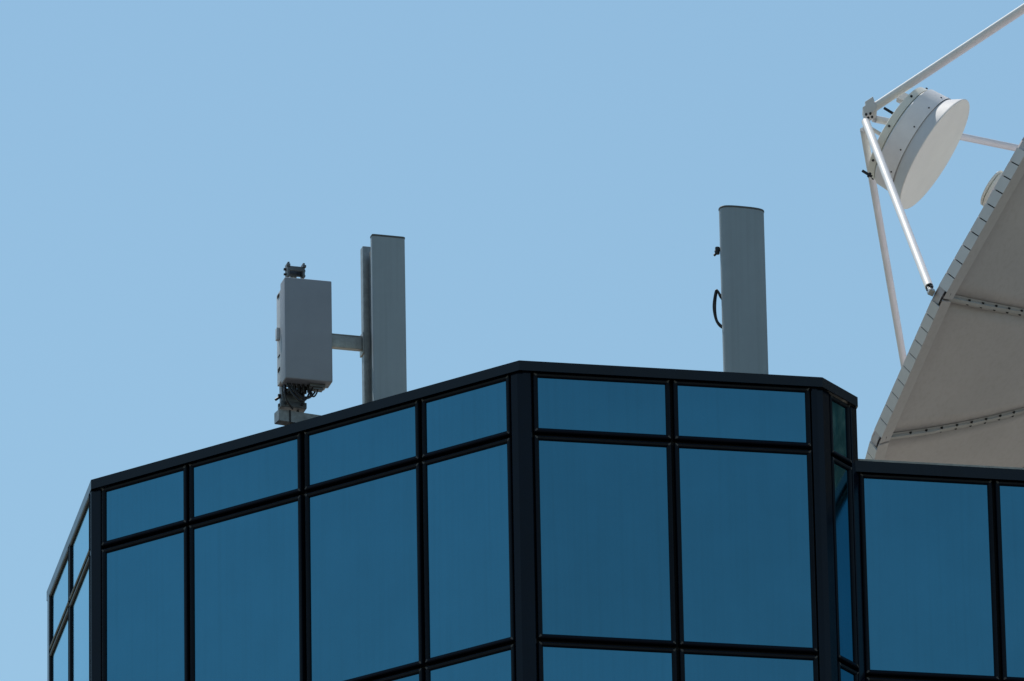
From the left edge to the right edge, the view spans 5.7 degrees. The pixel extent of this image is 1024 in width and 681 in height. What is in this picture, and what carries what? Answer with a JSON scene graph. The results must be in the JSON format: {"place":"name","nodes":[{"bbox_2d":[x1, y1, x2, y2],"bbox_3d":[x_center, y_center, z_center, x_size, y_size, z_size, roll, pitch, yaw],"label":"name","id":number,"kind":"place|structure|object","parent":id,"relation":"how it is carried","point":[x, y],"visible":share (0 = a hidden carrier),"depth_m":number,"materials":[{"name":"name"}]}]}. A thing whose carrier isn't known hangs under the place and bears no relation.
{"place":"outdoors","nodes":[
{"label":"outdoors","id":0,"kind":"place"},
{"bbox_2d":[0,0,1023,680],"label":"sky","id":1,"kind":"structure","parent":0,"point":[555,176],"materials":[{"name":"blue"}]},
{"label":"ground","id":2,"kind":"structure","parent":0,"visible":0},
{"bbox_2d":[47,360,1023,680],"bbox_3d":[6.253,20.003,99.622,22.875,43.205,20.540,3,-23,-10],"label":"office building","id":3,"kind":"structure","parent":2,"relation":"on","point":[519,520],"depth_m":95.59,"materials":[{"name":"black metal"}]},
{"bbox_2d":[49,607,68,680],"bbox_3d":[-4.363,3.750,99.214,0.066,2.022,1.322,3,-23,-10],"label":"window","id":4,"kind":"structure","parent":3,"relation":"in","point":[59,653],"depth_m":99.47,"materials":[{"name":"blue glass"}]},
{"bbox_2d":[49,546,70,650],"bbox_3d":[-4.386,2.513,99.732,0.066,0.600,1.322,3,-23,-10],"label":"window","id":5,"kind":"structure","parent":3,"relation":"in","point":[59,602],"depth_m":99.81,"materials":[{"name":"blue glass"}]},
{"bbox_2d":[69,494,89,600],"bbox_3d":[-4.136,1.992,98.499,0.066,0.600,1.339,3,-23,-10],"label":"window","id":6,"kind":"structure","parent":3,"relation":"in","point":[79,545],"depth_m":98.57,"materials":[{"name":"blue glass"}]},
{"bbox_2d":[69,555,89,680],"bbox_3d":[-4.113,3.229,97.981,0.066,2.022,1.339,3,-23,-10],"label":"window","id":7,"kind":"structure","parent":3,"relation":"in","point":[79,606],"depth_m":98.21,"materials":[{"name":"blue glass"}]},
{"bbox_2d":[102,526,189,680],"bbox_3d":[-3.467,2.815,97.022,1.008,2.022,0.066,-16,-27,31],"label":"window","id":8,"kind":"structure","parent":3,"relation":"in","point":[146,581],"depth_m":97.11,"materials":[{"name":"blue glass"}]},
{"bbox_2d":[102,465,190,547],"bbox_3d":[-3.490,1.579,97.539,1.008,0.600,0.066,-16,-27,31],"label":"window","id":9,"kind":"structure","parent":3,"relation":"in","point":[157,503],"depth_m":97.52,"materials":[{"name":"blue glass"}]},
{"bbox_2d":[189,433,304,523],"bbox_3d":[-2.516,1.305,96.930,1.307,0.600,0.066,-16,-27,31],"label":"window","id":10,"kind":"structure","parent":3,"relation":"in","point":[269,472],"depth_m":96.90,"materials":[{"name":"blue glass"}]},
{"bbox_2d":[189,495,306,680],"bbox_3d":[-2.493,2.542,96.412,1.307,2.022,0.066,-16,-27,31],"label":"window","id":11,"kind":"structure","parent":3,"relation":"in","point":[248,569],"depth_m":96.45,"materials":[{"name":"blue glass"}]},
{"bbox_2d":[274,262,320,425],"bbox_3d":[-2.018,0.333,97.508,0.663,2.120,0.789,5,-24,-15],"label":"support bracket","id":12,"kind":"object","parent":3,"relation":"attached to","point":[285,414],"visible":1,"depth_m":97.07,"materials":[{"name":"metal"}]},
{"bbox_2d":[275,277,332,409],"bbox_3d":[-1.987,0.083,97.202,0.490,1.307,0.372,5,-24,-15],"label":"radio unit","id":13,"kind":"object","parent":12,"relation":"attached to","point":[303,334],"visible":1,"depth_m":97.08,"materials":[{"name":"grey metal"}]},
{"bbox_2d":[332,246,370,403],"bbox_3d":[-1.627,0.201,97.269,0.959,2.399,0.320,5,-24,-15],"label":"antenna mast","id":14,"kind":"object","parent":3,"relation":"on","point":[361,343],"visible":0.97,"depth_m":97.36,"materials":[{"name":"metal"}]},
{"bbox_2d":[369,234,406,400],"bbox_3d":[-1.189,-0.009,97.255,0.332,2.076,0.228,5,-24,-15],"label":"panel antenna","id":15,"kind":"object","parent":14,"relation":"attached to","point":[388,368],"visible":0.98,"depth_m":97.24,"materials":[{"name":"grey plastic"}]},
{"bbox_2d":[304,400,422,491],"bbox_3d":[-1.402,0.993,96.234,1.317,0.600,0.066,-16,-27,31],"label":"window","id":16,"kind":"structure","parent":3,"relation":"in","point":[391,438],"depth_m":96.22,"materials":[{"name":"blue glass"}]},
{"bbox_2d":[305,463,425,680],"bbox_3d":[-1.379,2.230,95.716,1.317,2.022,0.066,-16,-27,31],"label":"window","id":17,"kind":"structure","parent":3,"relation":"in","point":[364,537],"depth_m":95.70,"materials":[{"name":"blue glass"}]},
{"bbox_2d":[374,668,425,680],"bbox_3d":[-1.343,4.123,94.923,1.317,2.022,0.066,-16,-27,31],"label":"window","id":18,"kind":"structure","parent":3,"relation":"in","point":[418,674],"depth_m":95.03,"materials":[{"name":"blue glass"}]},
{"bbox_2d":[421,375,511,459],"bbox_3d":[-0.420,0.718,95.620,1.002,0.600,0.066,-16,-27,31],"label":"window","id":19,"kind":"structure","parent":3,"relation":"in","point":[475,415],"depth_m":95.61,"materials":[{"name":"blue glass"}]},
{"bbox_2d":[422,438,514,664],"bbox_3d":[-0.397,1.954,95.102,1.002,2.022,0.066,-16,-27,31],"label":"window","id":20,"kind":"structure","parent":3,"relation":"in","point":[469,590],"depth_m":95.10,"materials":[{"name":"blue glass"}]},
{"bbox_2d":[425,644,515,680],"bbox_3d":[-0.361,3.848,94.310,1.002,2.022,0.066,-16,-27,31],"label":"window","id":21,"kind":"structure","parent":3,"relation":"in","point":[498,664],"depth_m":94.59,"materials":[{"name":"blue glass"}]},
{"bbox_2d":[532,373,670,441],"bbox_3d":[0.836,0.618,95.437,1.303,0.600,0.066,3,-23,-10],"label":"window","id":22,"kind":"structure","parent":3,"relation":"in","point":[562,404],"depth_m":95.42,"materials":[{"name":"blue glass"}]},
{"bbox_2d":[533,435,675,646],"bbox_3d":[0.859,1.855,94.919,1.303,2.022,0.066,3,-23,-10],"label":"window","id":23,"kind":"structure","parent":3,"relation":"in","point":[604,538],"depth_m":94.91,"materials":[{"name":"blue glass"}]},
{"bbox_2d":[537,642,676,680],"bbox_3d":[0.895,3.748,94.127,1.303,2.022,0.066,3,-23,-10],"label":"window","id":24,"kind":"structure","parent":3,"relation":"in","point":[555,661],"depth_m":94.43,"materials":[{"name":"blue glass"}]},
{"bbox_2d":[712,205,767,373],"bbox_3d":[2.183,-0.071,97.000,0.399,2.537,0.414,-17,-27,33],"label":"panel antenna","id":25,"kind":"object","parent":3,"relation":"on","point":[740,250],"visible":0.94,"depth_m":97.06,"materials":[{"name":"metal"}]},
{"bbox_2d":[672,380,810,448],"bbox_3d":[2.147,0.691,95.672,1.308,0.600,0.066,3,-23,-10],"label":"window","id":26,"kind":"structure","parent":3,"relation":"in","point":[703,412],"depth_m":95.66,"materials":[{"name":"blue glass"}]},
{"bbox_2d":[673,443,817,653],"bbox_3d":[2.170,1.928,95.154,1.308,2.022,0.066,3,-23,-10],"label":"window","id":27,"kind":"structure","parent":3,"relation":"in","point":[744,521],"depth_m":95.14,"materials":[{"name":"blue glass"}]},
{"bbox_2d":[678,649,817,680],"bbox_3d":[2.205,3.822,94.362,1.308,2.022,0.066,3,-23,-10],"label":"window","id":28,"kind":"structure","parent":3,"relation":"in","point":[694,665],"depth_m":94.68,"materials":[{"name":"blue glass"}]},
{"bbox_2d":[829,394,851,464],"bbox_3d":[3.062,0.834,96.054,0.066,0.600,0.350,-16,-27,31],"label":"window","id":29,"kind":"structure","parent":3,"relation":"in","point":[839,411],"depth_m":96.05,"materials":[{"name":"teal glass"}]},
{"bbox_2d":[831,456,858,669],"bbox_3d":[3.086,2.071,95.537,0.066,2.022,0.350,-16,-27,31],"label":"window","id":30,"kind":"structure","parent":3,"relation":"in","point":[841,473],"depth_m":95.54,"materials":[{"name":"blue glass"}]},
{"bbox_2d":[837,662,858,680],"bbox_3d":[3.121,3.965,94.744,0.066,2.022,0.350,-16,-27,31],"label":"window","id":31,"kind":"structure","parent":3,"relation":"in","point":[845,673],"depth_m":95.07,"materials":[{"name":"blue glass"}]},
{"bbox_2d":[865,677,928,680],"bbox_3d":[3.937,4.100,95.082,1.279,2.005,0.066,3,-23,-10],"label":"window","id":32,"kind":"structure","parent":3,"relation":"in","point":[867,678],"depth_m":95.35,"materials":[{"name":"blue mirror"}]},
{"bbox_2d":[859,473,998,680],"bbox_3d":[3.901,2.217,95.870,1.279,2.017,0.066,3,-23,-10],"label":"window","id":33,"kind":"structure","parent":3,"relation":"in","point":[928,557],"depth_m":95.87,"materials":[{"name":"blue glass"}]},
{"bbox_2d":[860,3,1023,467],"bbox_3d":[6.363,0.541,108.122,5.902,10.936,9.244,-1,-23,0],"label":"satellite dish","id":34,"kind":"object","parent":3,"relation":"on","point":[956,395],"visible":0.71,"depth_m":105.67,"materials":[{"name":"white paint"}]},
{"bbox_2d":[994,481,1023,680],"bbox_3d":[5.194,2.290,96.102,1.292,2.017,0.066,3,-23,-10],"label":"window","id":35,"kind":"structure","parent":3,"relation":"in","point":[1008,496],"depth_m":96.03,"materials":[{"name":"blue glass"}]}
]}

